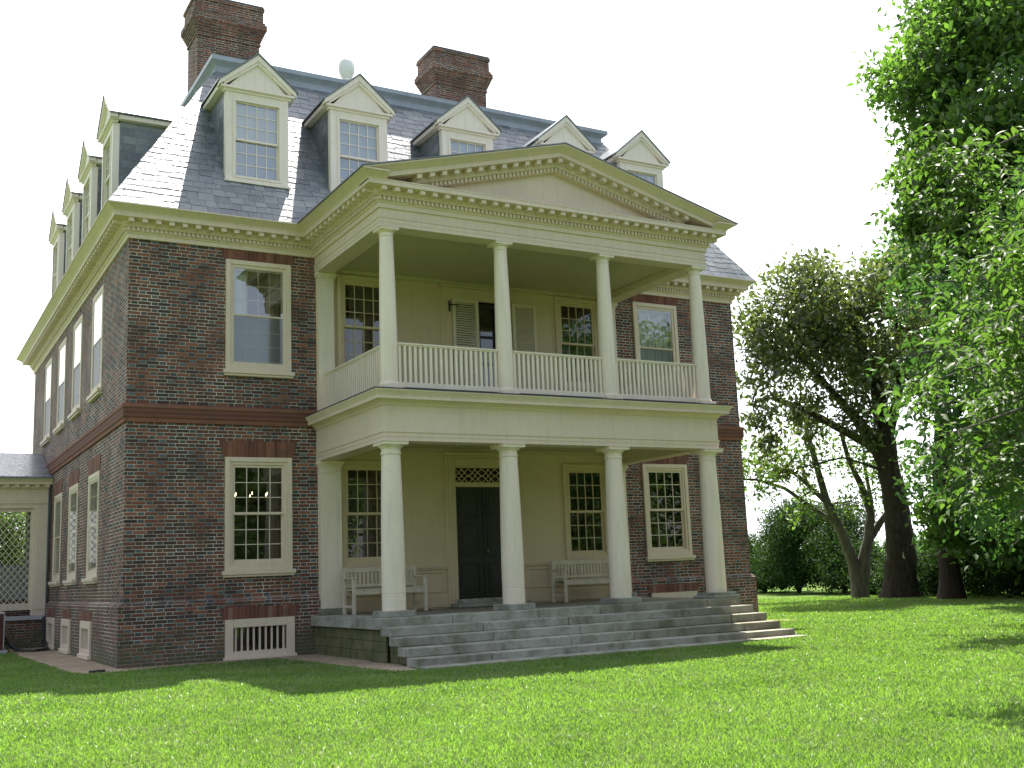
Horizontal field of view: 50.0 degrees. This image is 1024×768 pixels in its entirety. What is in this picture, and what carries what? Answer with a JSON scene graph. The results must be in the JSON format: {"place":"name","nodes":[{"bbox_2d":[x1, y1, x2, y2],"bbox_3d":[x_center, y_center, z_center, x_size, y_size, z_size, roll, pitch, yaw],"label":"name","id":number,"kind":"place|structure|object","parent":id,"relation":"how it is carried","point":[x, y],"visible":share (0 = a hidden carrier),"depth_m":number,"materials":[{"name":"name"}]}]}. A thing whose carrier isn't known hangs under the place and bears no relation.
{"place":"outdoors","nodes":[
{"label":"outdoors","id":0,"kind":"place"},
{"bbox_2d":[9,647,422,673],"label":"gravel path","id":1,"kind":"structure","parent":0,"point":[66,662],"depth_m":19.83,"materials":[{"name":"beige gravel"}]},
{"bbox_2d":[4,617,48,651],"bbox_3d":[-11.421,6.051,26.623,1.011,0.759,1.993,-3,-10,5],"label":"hose","id":2,"kind":"object","parent":1,"relation":"on","point":[10,645],"visible":1,"depth_m":25.88,"materials":[{"name":"black rubber"}]},
{"bbox_2d":[89,670,104,672],"bbox_3d":[-6.965,4.823,18.425,0.265,0.059,0.096,0,-10,-15],"label":"hose","id":3,"kind":"object","parent":1,"relation":"on","point":[93,671],"visible":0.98,"depth_m":18.39,"materials":[{"name":"black rubber"}]},
{"bbox_2d":[0,0,1012,548],"label":"sky","id":4,"kind":"structure","parent":0,"point":[753,112],"materials":[{"name":"white"}]},
{"bbox_2d":[0,583,1023,767],"bbox_3d":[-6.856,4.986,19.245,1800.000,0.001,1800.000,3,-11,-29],"label":"lawn","id":5,"kind":"structure","parent":0,"point":[793,593],"depth_m":11.38,"materials":[{"name":"green plant"}]},
{"bbox_2d":[0,612,6,653],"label":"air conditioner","id":6,"kind":"object","parent":5,"relation":"on","point":[2,628],"visible":1,"depth_m":25.60,"materials":[{"name":"grey metal"}]},
{"bbox_2d":[0,512,25,564],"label":"tree","id":7,"kind":"object","parent":5,"relation":"on","point":[12,540],"visible":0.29,"depth_m":40.62,"materials":[{"name":"green plant"}]},
{"bbox_2d":[0,453,53,648],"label":"lattice passage","id":8,"kind":"object","parent":5,"relation":"on","point":[26,480],"visible":0.92,"depth_m":28.00,"materials":[{"name":"wood"}]},
{"bbox_2d":[16,0,807,669],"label":"brick mansion","id":9,"kind":"structure","parent":5,"relation":"on","point":[458,342],"depth_m":21.77,"materials":[{"name":"brick"}]},
{"bbox_2d":[40,356,52,446],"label":"window","id":10,"kind":"structure","parent":9,"relation":"in","point":[48,374],"depth_m":29.99,"materials":[{"name":"white glass"}]},
{"bbox_2d":[45,617,54,649],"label":"basement window","id":11,"kind":"structure","parent":9,"relation":"in","point":[50,621],"depth_m":26.65,"materials":[{"name":"beige paint"}]},
{"bbox_2d":[48,492,61,586],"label":"window","id":12,"kind":"structure","parent":9,"relation":"in","point":[58,498],"depth_m":27.36,"materials":[{"name":"beige paint"}]},
{"bbox_2d":[53,336,66,434],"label":"window","id":13,"kind":"structure","parent":9,"relation":"in","point":[60,425],"depth_m":27.70,"materials":[{"name":"white glass"}]},
{"bbox_2d":[58,619,70,653],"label":"basement window","id":14,"kind":"structure","parent":9,"relation":"in","point":[64,648],"depth_m":24.49,"materials":[{"name":"beige paint"}]},
{"bbox_2d":[62,483,78,585],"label":"window","id":15,"kind":"structure","parent":9,"relation":"in","point":[73,490],"depth_m":25.16,"materials":[{"name":"beige paint"}]},
{"bbox_2d":[67,314,82,420],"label":"window","id":16,"kind":"structure","parent":9,"relation":"in","point":[78,327],"depth_m":25.53,"materials":[{"name":"glass"}]},
{"bbox_2d":[77,621,91,659],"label":"basement window","id":17,"kind":"structure","parent":9,"relation":"in","point":[84,653],"depth_m":22.13,"materials":[{"name":"beige paint"}]},
{"bbox_2d":[81,470,99,583],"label":"window","id":18,"kind":"structure","parent":9,"relation":"in","point":[93,490],"depth_m":22.77,"materials":[{"name":"beige paint"}]},
{"bbox_2d":[86,284,103,402],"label":"window","id":19,"kind":"structure","parent":9,"relation":"in","point":[98,301],"depth_m":23.16,"materials":[{"name":"glass"}]},
{"bbox_2d":[235,468,267,507],"bbox_3d":[-5.369,1.895,22.581,0.714,1.300,0.728,3,-11,-29],"label":"chandelier","id":20,"kind":"object","parent":9,"relation":"hanging from","point":[251,503],"visible":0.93,"depth_m":22.47,"materials":[{"name":"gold metal"}]},
{"bbox_2d":[222,457,295,577],"bbox_3d":[-4.841,2.528,20.932,1.400,2.250,0.275,3,-11,-29],"label":"window","id":21,"kind":"structure","parent":9,"relation":"in","point":[279,562],"depth_m":20.99,"materials":[{"name":"beige paint"}]},
{"bbox_2d":[223,259,294,378],"bbox_3d":[-4.996,-1.262,21.586,1.400,2.310,0.277,3,-11,-29],"label":"window","id":22,"kind":"structure","parent":9,"relation":"in","point":[258,345],"depth_m":21.55,"materials":[{"name":"beige paint"}]},
{"bbox_2d":[223,616,296,660],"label":"basement window","id":23,"kind":"structure","parent":9,"relation":"in","point":[289,622],"depth_m":20.43,"materials":[{"name":"beige paint"}]},
{"bbox_2d":[336,274,379,365],"bbox_3d":[-3.071,-1.158,22.707,1.210,2.130,0.222,3,-11,-29],"label":"window","id":24,"kind":"structure","parent":9,"relation":"in","point":[363,326],"depth_m":22.74,"materials":[{"name":"beige paint"}]},
{"bbox_2d":[339,460,380,567],"bbox_3d":[-2.917,2.608,22.057,1.210,2.120,0.220,3,-11,-29],"label":"window","id":25,"kind":"structure","parent":9,"relation":"in","point":[373,478],"depth_m":22.03,"materials":[{"name":"beige paint"}]},
{"bbox_2d":[342,565,427,614],"bbox_3d":[-2.440,3.964,21.199,1.550,0.880,0.590,3,-11,-29],"label":"garden bench","id":26,"kind":"object","parent":9,"relation":"on","point":[354,591],"visible":0.78,"depth_m":21.25,"materials":[{"name":"paint"}]},
{"bbox_2d":[441,452,520,606],"bbox_3d":[-0.595,3.043,23.215,1.880,3.190,0.190,3,-11,-29],"label":"front door","id":27,"kind":"structure","parent":9,"relation":"in","point":[476,535],"depth_m":23.12,"materials":[{"name":"black paint"}]},
{"bbox_2d":[438,283,537,388],"bbox_3d":[-0.503,-0.631,24.012,2.380,2.970,0.210,3,-11,-29],"label":"balcony door","id":28,"kind":"structure","parent":9,"relation":"in","point":[469,297],"depth_m":23.87,"materials":[{"name":"beige paint"}]},
{"bbox_2d":[554,297,598,390],"bbox_3d":[1.505,-0.906,25.249,1.210,2.130,0.145,3,-11,-29],"label":"window","id":29,"kind":"structure","parent":9,"relation":"in","point":[558,301],"depth_m":25.29,"materials":[{"name":"beige paint"}]},
{"bbox_2d":[550,559,609,602],"bbox_3d":[1.647,4.196,23.508,1.550,0.880,0.590,3,-11,-29],"label":"garden bench","id":30,"kind":"object","parent":9,"relation":"on","point":[565,582],"visible":0.81,"depth_m":23.50,"materials":[{"name":"paint"}]},
{"bbox_2d":[562,464,607,559],"bbox_3d":[1.658,2.860,24.599,1.210,2.120,0.145,3,-11,-29],"label":"window","id":31,"kind":"structure","parent":9,"relation":"in","point":[566,468],"depth_m":24.55,"materials":[{"name":"beige paint"}]},
{"bbox_2d":[632,302,679,376],"bbox_3d":[3.432,-0.839,26.390,1.300,2.190,0.222,3,-11,-29],"label":"window","id":32,"kind":"structure","parent":9,"relation":"in","point":[650,330],"depth_m":26.48,"materials":[{"name":"beige paint"}]},
{"bbox_2d":[641,464,695,561],"bbox_3d":[3.621,3.000,25.670,1.400,2.250,0.200,3,-11,-29],"label":"window","id":33,"kind":"structure","parent":9,"relation":"in","point":[654,554],"depth_m":25.69,"materials":[{"name":"beige paint"}]},
{"bbox_2d":[748,528,821,592],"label":"shrub","id":34,"kind":"object","parent":5,"relation":"on","point":[763,589],"visible":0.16,"depth_m":51.32,"materials":[{"name":"green plant"}]},
{"bbox_2d":[749,492,857,592],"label":"shrub","id":35,"kind":"object","parent":5,"relation":"on","point":[783,537],"visible":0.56,"depth_m":47.68,"materials":[{"name":"green plant"}]},
{"bbox_2d":[775,498,885,593],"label":"shrub","id":36,"kind":"object","parent":5,"relation":"on","point":[824,554],"visible":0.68,"depth_m":45.69,"materials":[{"name":"green plant"}]},
{"bbox_2d":[741,403,924,597],"bbox_3d":[10.841,4.003,38.874,7.581,7.569,5.177,1,-10,-18],"label":"multi stem tree","id":37,"kind":"object","parent":5,"relation":"on","point":[859,570],"visible":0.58,"depth_m":39.53,"materials":[{"name":"green plant"}]},
{"bbox_2d":[750,535,922,565],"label":"woods","id":38,"kind":"object","parent":5,"relation":"on","point":[917,546],"visible":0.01,"depth_m":128.10,"materials":[{"name":"green plant"}]},
{"bbox_2d":[731,239,976,597],"bbox_3d":[12.268,1.139,37.387,7.946,12.654,8.946,-9,-12,34],"label":"magnolia tree","id":39,"kind":"object","parent":5,"relation":"on","point":[822,334],"visible":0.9,"depth_m":37.13,"materials":[{"name":"green plant"}]},
{"bbox_2d":[822,539,885,593],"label":"shrub","id":40,"kind":"object","parent":5,"relation":"on","point":[875,553],"visible":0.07,"depth_m":43.54,"materials":[{"name":"green plant"}]},
{"bbox_2d":[839,551,920,594],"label":"shrub","id":41,"kind":"object","parent":5,"relation":"on","point":[875,567],"visible":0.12,"depth_m":41.66,"materials":[{"name":"green plant"}]},
{"bbox_2d":[885,523,932,555],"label":"background tree","id":42,"kind":"object","parent":5,"relation":"on","point":[918,539],"visible":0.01,"depth_m":60.59,"materials":[{"name":"green plant"}]},
{"bbox_2d":[869,550,964,594],"bbox_3d":[15.180,6.666,39.833,3.968,2.091,3.622,3,-11,-29],"label":"shrub","id":43,"kind":"object","parent":5,"relation":"on","point":[881,576],"visible":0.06,"depth_m":39.89,"materials":[{"name":"green plant"}]},
{"bbox_2d":[858,221,988,448],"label":"distant tree","id":44,"kind":"object","parent":5,"relation":"on","point":[902,247],"visible":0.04,"depth_m":50.34,"materials":[{"name":"green plant"}]},
{"bbox_2d":[846,0,1023,599],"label":"tall tree","id":45,"kind":"object","parent":5,"relation":"on","point":[967,42],"visible":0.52,"depth_m":32.96,"materials":[{"name":"green plant"}]},
{"bbox_2d":[862,115,1023,570],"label":"leafy tree","id":46,"kind":"object","parent":5,"relation":"on","point":[953,285],"visible":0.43,"depth_m":19.55,"materials":[{"name":"green plant"}]},
{"bbox_2d":[870,113,1023,549],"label":"leafy tree","id":47,"kind":"object","parent":5,"relation":"on","point":[1012,346],"visible":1,"depth_m":11.43,"materials":[{"name":"green plant"}]},
{"bbox_2d":[912,542,992,595],"bbox_3d":[15.721,6.238,37.925,4.043,2.245,3.732,3,-11,-29],"label":"shrub","id":48,"kind":"object","parent":5,"relation":"on","point":[930,570],"visible":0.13,"depth_m":37.63,"materials":[{"name":"green plant"}]},
{"bbox_2d":[960,546,1023,597],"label":"shrub","id":49,"kind":"object","parent":5,"relation":"on","point":[976,572],"visible":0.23,"depth_m":35.11,"materials":[{"name":"green plant"}]},
{"bbox_2d":[981,545,1023,598],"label":"shrub","id":50,"kind":"object","parent":5,"relation":"on","point":[1020,586],"visible":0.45,"depth_m":33.06,"materials":[{"name":"green plant"}]}
]}

